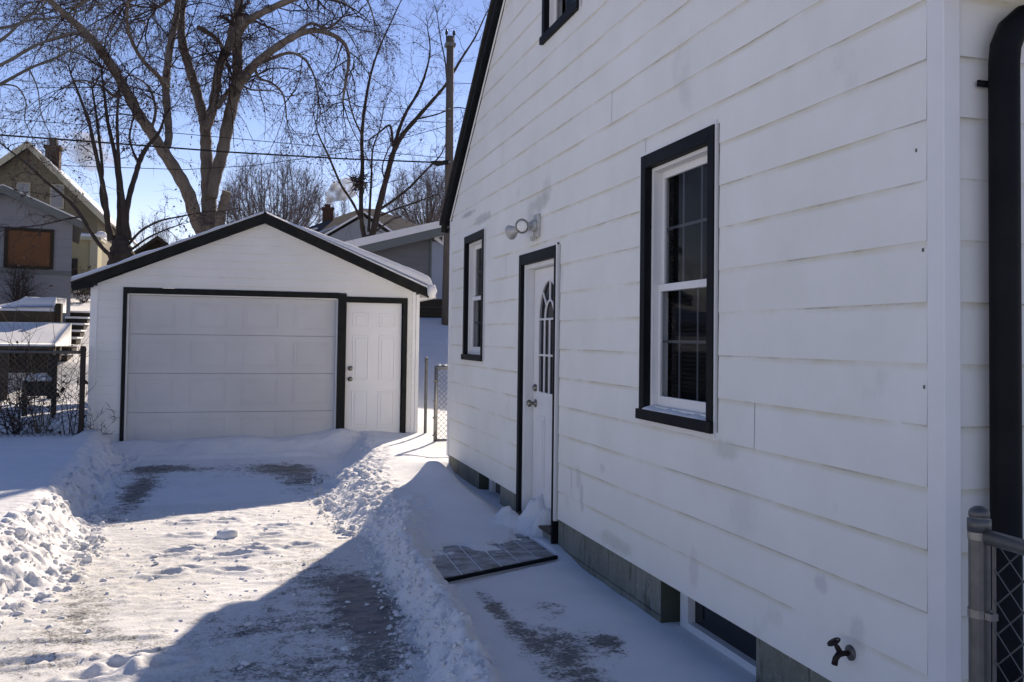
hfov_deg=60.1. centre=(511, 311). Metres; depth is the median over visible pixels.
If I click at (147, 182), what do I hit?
sky
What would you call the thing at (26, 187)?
window
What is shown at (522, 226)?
floodlight
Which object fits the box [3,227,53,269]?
boarded window
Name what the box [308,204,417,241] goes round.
hip roofed house
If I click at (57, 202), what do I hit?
window
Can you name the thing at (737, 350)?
house
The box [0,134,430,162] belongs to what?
overhead wire
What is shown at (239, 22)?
bare tree
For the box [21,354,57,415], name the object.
chair
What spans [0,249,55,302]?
shrub
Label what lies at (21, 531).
snow clods
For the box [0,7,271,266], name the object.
bare tree
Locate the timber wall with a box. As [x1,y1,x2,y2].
[0,296,65,360]
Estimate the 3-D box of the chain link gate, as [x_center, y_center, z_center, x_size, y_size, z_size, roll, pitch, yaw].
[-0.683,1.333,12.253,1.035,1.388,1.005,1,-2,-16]
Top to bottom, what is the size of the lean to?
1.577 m
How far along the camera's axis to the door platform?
5.98 m
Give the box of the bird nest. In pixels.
[345,169,373,198]
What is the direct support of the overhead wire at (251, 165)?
attached to the utility pole
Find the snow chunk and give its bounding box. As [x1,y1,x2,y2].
[217,528,238,538]
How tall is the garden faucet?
0.099 m
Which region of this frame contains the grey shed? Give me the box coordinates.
[0,184,82,322]
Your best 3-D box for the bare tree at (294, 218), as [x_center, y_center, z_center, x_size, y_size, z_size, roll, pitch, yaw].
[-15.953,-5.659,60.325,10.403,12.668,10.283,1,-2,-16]
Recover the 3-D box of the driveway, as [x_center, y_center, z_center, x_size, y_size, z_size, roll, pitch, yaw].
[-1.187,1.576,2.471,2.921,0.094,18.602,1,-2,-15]
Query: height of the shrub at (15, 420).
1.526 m
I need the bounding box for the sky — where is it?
[0,0,489,250]
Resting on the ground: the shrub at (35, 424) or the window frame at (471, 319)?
the shrub at (35, 424)
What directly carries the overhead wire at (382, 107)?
attached to the utility pole
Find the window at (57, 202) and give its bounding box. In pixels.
[50,184,64,208]
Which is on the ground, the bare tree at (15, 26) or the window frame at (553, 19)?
the bare tree at (15, 26)
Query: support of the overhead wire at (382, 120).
attached to the utility pole
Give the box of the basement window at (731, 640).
[680,592,755,675]
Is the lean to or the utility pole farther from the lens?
the utility pole
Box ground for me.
[0,288,755,681]
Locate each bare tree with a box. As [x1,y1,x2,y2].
[0,0,178,226]
[0,0,438,239]
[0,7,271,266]
[129,211,178,248]
[217,138,346,227]
[278,0,489,237]
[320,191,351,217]
[372,143,444,224]
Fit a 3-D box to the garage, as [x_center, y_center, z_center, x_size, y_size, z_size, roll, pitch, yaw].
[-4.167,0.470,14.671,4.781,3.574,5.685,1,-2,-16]
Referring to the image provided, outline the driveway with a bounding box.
[0,448,436,681]
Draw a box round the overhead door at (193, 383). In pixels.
[126,295,335,440]
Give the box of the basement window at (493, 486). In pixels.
[489,479,499,493]
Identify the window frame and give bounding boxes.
[461,226,485,363]
[539,0,581,44]
[635,119,719,438]
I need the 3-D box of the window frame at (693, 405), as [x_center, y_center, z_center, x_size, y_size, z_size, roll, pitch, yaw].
[0.948,-0.148,4.676,0.234,1.535,0.884,1,-2,-16]
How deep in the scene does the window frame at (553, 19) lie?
6.81 m
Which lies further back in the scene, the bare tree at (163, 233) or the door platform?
the bare tree at (163, 233)
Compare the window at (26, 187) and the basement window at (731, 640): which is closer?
the basement window at (731, 640)
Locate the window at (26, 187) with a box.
[16,182,30,195]
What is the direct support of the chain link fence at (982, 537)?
on the ground
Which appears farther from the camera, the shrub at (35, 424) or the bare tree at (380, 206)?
the bare tree at (380, 206)
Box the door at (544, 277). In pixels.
[527,266,553,510]
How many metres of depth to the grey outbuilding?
22.20 m
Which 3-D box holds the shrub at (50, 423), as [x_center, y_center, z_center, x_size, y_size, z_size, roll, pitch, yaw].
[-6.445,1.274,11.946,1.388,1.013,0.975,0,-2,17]
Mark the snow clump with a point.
(79, 297)
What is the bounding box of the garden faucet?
[827,637,855,665]
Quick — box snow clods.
[0,448,496,681]
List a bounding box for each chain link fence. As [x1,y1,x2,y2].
[0,346,86,436]
[967,506,1023,681]
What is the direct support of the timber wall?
on the ground
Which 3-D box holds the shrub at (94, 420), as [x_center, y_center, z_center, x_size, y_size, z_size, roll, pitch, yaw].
[-5.302,1.366,11.518,0.998,0.697,0.578,3,-3,-49]
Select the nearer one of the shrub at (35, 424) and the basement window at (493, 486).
the basement window at (493, 486)
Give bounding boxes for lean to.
[0,322,71,400]
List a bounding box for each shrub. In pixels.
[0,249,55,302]
[0,289,88,433]
[0,327,85,434]
[1,373,74,432]
[29,330,95,435]
[71,261,94,302]
[71,399,118,434]
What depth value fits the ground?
6.24 m
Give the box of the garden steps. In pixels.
[58,311,89,361]
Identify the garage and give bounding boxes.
[71,211,436,440]
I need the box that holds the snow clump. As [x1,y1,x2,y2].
[71,291,89,299]
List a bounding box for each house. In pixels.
[0,140,136,294]
[134,235,168,253]
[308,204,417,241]
[439,0,1023,681]
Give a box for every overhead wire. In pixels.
[0,118,443,157]
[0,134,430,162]
[61,126,444,169]
[294,103,445,110]
[296,114,445,122]
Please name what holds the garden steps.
on the ground
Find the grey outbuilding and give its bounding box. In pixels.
[341,221,443,317]
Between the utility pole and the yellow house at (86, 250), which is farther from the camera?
the yellow house at (86, 250)
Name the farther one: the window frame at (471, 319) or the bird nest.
the bird nest
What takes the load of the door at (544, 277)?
in the house at (737, 350)
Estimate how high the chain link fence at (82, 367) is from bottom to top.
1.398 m
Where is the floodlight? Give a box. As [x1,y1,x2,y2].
[505,213,540,240]
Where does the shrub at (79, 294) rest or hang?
on the ground
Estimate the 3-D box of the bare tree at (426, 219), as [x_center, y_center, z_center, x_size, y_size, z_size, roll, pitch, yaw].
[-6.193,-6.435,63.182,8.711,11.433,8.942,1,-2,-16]
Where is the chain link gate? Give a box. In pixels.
[424,357,447,441]
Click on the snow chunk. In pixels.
(225, 533)
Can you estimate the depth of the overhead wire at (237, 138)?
19.81 m
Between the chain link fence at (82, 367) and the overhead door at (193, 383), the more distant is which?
the overhead door at (193, 383)
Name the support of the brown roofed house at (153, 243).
on the ground
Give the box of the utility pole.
[431,29,455,324]
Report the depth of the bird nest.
24.79 m
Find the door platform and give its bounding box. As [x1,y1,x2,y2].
[433,534,557,582]
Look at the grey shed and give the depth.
21.73 m
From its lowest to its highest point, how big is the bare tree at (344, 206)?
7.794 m
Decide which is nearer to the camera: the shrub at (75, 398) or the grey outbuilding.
the shrub at (75, 398)

